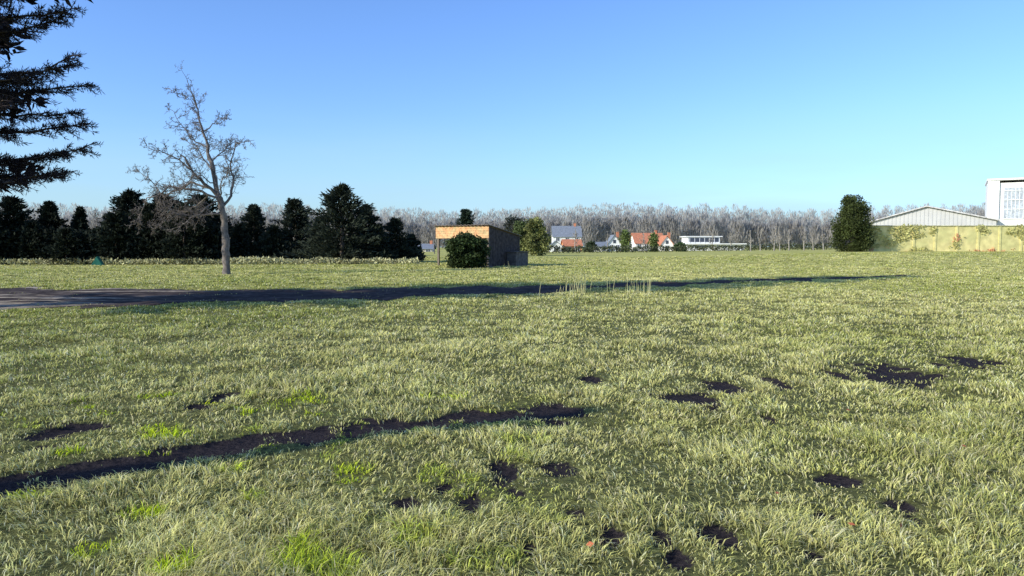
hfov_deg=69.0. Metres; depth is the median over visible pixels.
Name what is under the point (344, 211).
spruce tree
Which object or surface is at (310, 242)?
spruce tree
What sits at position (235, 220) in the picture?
bare tree
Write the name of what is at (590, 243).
garden shrub
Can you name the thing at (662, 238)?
roof
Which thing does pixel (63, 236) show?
cypress tree
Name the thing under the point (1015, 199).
window bars
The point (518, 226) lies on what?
olive green tree
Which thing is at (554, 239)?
walls
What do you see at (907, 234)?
wall ivy
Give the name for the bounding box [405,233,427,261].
spruce tree
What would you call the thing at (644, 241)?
young bare tree
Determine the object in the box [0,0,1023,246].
sky
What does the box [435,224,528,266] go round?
field shelter
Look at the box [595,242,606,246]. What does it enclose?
roof
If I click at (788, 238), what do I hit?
young bare tree
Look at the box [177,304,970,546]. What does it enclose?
fallen leaves
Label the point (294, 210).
spruce tree
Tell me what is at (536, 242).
olive green tree
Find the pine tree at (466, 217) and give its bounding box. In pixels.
[452,208,475,224]
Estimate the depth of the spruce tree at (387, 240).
69.42 m
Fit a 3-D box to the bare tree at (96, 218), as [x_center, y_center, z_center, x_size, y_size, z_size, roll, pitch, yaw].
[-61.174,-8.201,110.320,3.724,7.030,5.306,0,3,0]
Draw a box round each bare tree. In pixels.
[87,211,101,228]
[231,213,238,226]
[411,223,423,239]
[426,221,435,253]
[572,228,579,246]
[639,230,645,251]
[747,230,752,250]
[757,229,762,250]
[771,226,780,250]
[785,229,792,250]
[802,228,806,250]
[820,227,827,249]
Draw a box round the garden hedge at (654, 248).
[529,242,835,252]
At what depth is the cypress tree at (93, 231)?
64.91 m
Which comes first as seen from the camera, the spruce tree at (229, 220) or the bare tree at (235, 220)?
the spruce tree at (229, 220)
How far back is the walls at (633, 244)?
226.58 m
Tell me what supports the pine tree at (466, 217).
on the meadow ground at (212, 449)
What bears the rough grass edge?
on the meadow ground at (212, 449)
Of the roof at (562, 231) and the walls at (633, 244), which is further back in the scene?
the roof at (562, 231)
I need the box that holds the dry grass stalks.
[500,257,697,295]
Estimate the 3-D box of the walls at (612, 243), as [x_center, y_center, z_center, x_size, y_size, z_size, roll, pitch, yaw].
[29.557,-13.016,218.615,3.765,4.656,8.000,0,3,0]
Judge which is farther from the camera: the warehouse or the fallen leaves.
the warehouse
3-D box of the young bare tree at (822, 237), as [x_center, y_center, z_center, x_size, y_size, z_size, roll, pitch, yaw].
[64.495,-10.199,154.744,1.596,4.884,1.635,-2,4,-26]
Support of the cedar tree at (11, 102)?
on the meadow ground at (212, 449)
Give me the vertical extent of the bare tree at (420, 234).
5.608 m
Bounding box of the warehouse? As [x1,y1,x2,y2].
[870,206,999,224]
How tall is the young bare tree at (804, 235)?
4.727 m
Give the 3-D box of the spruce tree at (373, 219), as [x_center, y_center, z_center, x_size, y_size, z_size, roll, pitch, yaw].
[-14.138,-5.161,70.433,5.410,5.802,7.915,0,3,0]
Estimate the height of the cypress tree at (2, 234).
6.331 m
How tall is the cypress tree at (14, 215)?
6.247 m
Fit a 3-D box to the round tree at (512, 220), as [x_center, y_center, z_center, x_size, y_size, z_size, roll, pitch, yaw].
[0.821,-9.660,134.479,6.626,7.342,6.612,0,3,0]
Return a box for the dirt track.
[0,275,908,309]
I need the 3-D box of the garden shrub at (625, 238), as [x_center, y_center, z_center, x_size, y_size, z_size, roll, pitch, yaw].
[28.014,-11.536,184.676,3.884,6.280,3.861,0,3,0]
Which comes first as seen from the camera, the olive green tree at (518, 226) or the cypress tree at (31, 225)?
the cypress tree at (31, 225)
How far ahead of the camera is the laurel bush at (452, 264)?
53.86 m
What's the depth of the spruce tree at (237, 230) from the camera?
70.45 m
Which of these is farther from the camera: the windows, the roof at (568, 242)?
the roof at (568, 242)
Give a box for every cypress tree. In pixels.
[0,195,37,263]
[0,210,17,261]
[2,220,52,263]
[35,200,68,229]
[42,226,90,264]
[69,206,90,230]
[78,229,98,258]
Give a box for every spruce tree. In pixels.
[85,210,139,262]
[97,187,145,222]
[113,202,169,263]
[150,192,182,225]
[152,202,217,264]
[156,192,239,260]
[212,211,235,232]
[229,203,268,261]
[229,223,255,261]
[252,197,313,258]
[254,224,296,259]
[273,182,392,262]
[297,219,348,262]
[338,204,390,261]
[354,224,400,260]
[382,216,423,260]
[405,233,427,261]
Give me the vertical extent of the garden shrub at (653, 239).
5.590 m
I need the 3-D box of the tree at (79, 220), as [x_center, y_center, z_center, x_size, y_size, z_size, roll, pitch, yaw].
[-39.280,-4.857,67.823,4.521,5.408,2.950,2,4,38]
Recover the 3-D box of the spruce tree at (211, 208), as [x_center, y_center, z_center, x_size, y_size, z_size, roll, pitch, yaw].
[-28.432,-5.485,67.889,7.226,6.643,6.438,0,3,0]
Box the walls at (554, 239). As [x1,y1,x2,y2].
[552,237,580,242]
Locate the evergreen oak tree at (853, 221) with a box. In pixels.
[829,194,875,251]
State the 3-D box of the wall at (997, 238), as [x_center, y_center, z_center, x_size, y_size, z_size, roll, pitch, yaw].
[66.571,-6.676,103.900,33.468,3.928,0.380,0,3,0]
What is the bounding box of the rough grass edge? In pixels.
[0,256,419,264]
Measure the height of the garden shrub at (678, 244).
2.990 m
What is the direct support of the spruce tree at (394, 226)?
on the meadow ground at (212, 449)
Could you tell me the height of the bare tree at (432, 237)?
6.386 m
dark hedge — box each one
[0,217,236,264]
[230,239,392,261]
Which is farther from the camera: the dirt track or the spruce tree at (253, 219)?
the spruce tree at (253, 219)
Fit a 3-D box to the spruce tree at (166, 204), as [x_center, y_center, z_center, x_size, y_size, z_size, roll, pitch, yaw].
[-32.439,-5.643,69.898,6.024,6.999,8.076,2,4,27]
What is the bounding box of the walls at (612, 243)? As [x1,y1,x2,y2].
[608,236,620,250]
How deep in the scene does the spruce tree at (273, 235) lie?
70.46 m
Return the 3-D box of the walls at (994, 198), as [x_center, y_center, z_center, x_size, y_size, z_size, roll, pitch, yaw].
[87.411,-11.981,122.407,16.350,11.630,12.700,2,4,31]
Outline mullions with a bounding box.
[694,237,733,248]
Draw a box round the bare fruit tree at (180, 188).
[124,60,255,274]
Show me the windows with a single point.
(1010, 195)
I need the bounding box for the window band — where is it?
[689,238,739,247]
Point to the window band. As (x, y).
(701, 239)
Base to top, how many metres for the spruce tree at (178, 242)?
5.575 m
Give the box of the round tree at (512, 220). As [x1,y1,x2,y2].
[502,215,527,232]
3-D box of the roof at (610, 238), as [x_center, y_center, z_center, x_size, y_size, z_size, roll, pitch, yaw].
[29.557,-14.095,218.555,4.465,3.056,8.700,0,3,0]
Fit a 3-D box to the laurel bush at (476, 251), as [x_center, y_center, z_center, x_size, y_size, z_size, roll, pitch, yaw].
[-3.180,-2.767,54.980,3.571,3.008,3.508,0,3,0]
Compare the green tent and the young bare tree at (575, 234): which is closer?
the green tent
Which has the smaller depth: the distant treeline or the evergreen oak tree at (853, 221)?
the evergreen oak tree at (853, 221)
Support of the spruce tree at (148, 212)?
on the meadow ground at (212, 449)
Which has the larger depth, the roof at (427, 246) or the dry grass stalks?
the roof at (427, 246)
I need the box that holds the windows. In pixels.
[1003,187,1023,217]
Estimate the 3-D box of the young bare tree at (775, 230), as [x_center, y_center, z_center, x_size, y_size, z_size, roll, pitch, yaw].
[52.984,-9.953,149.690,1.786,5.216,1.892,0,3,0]
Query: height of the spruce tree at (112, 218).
4.888 m
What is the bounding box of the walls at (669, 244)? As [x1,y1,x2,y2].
[658,237,672,250]
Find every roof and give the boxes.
[418,244,435,248]
[551,226,581,237]
[560,239,582,245]
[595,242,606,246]
[606,235,617,242]
[630,233,662,243]
[657,235,673,245]
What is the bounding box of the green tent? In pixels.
[91,256,104,265]
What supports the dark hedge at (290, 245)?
on the meadow ground at (212, 449)
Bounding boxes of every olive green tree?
[512,220,527,250]
[520,216,551,255]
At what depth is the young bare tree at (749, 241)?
149.79 m
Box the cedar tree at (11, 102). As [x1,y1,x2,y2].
[0,0,103,198]
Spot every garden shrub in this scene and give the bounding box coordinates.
[586,240,596,251]
[617,229,631,251]
[647,232,658,251]
[674,241,686,251]
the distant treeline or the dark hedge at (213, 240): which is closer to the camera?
the dark hedge at (213, 240)
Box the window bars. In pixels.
[1003,188,1023,218]
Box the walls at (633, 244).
[630,237,649,250]
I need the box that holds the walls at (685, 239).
[680,236,746,250]
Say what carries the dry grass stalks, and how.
on the meadow ground at (212, 449)
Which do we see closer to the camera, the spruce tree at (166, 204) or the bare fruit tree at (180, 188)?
the bare fruit tree at (180, 188)
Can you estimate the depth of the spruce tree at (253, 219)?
71.18 m
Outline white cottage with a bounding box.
[549,240,561,251]
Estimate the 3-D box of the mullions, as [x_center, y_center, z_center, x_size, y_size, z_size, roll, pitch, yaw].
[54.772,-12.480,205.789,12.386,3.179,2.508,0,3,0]
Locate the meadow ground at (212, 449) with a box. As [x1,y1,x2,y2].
[0,247,1023,575]
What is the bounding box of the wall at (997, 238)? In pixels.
[868,226,1023,250]
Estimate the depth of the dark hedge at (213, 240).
64.87 m
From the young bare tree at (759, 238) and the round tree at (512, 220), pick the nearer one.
the round tree at (512, 220)
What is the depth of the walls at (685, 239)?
204.71 m
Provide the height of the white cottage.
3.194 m
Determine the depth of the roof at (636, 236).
227.02 m
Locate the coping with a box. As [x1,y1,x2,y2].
[868,225,1023,225]
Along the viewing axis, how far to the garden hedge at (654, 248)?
170.48 m
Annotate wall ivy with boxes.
[869,223,1023,250]
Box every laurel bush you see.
[443,237,471,268]
[445,230,492,267]
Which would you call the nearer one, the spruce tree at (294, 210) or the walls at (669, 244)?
the spruce tree at (294, 210)
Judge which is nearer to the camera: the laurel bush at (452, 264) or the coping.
the laurel bush at (452, 264)
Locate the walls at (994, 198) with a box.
[985,177,1023,224]
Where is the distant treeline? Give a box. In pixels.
[1,201,984,248]
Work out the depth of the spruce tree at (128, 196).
67.96 m
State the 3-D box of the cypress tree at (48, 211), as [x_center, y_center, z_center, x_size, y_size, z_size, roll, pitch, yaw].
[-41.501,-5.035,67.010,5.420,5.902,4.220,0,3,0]

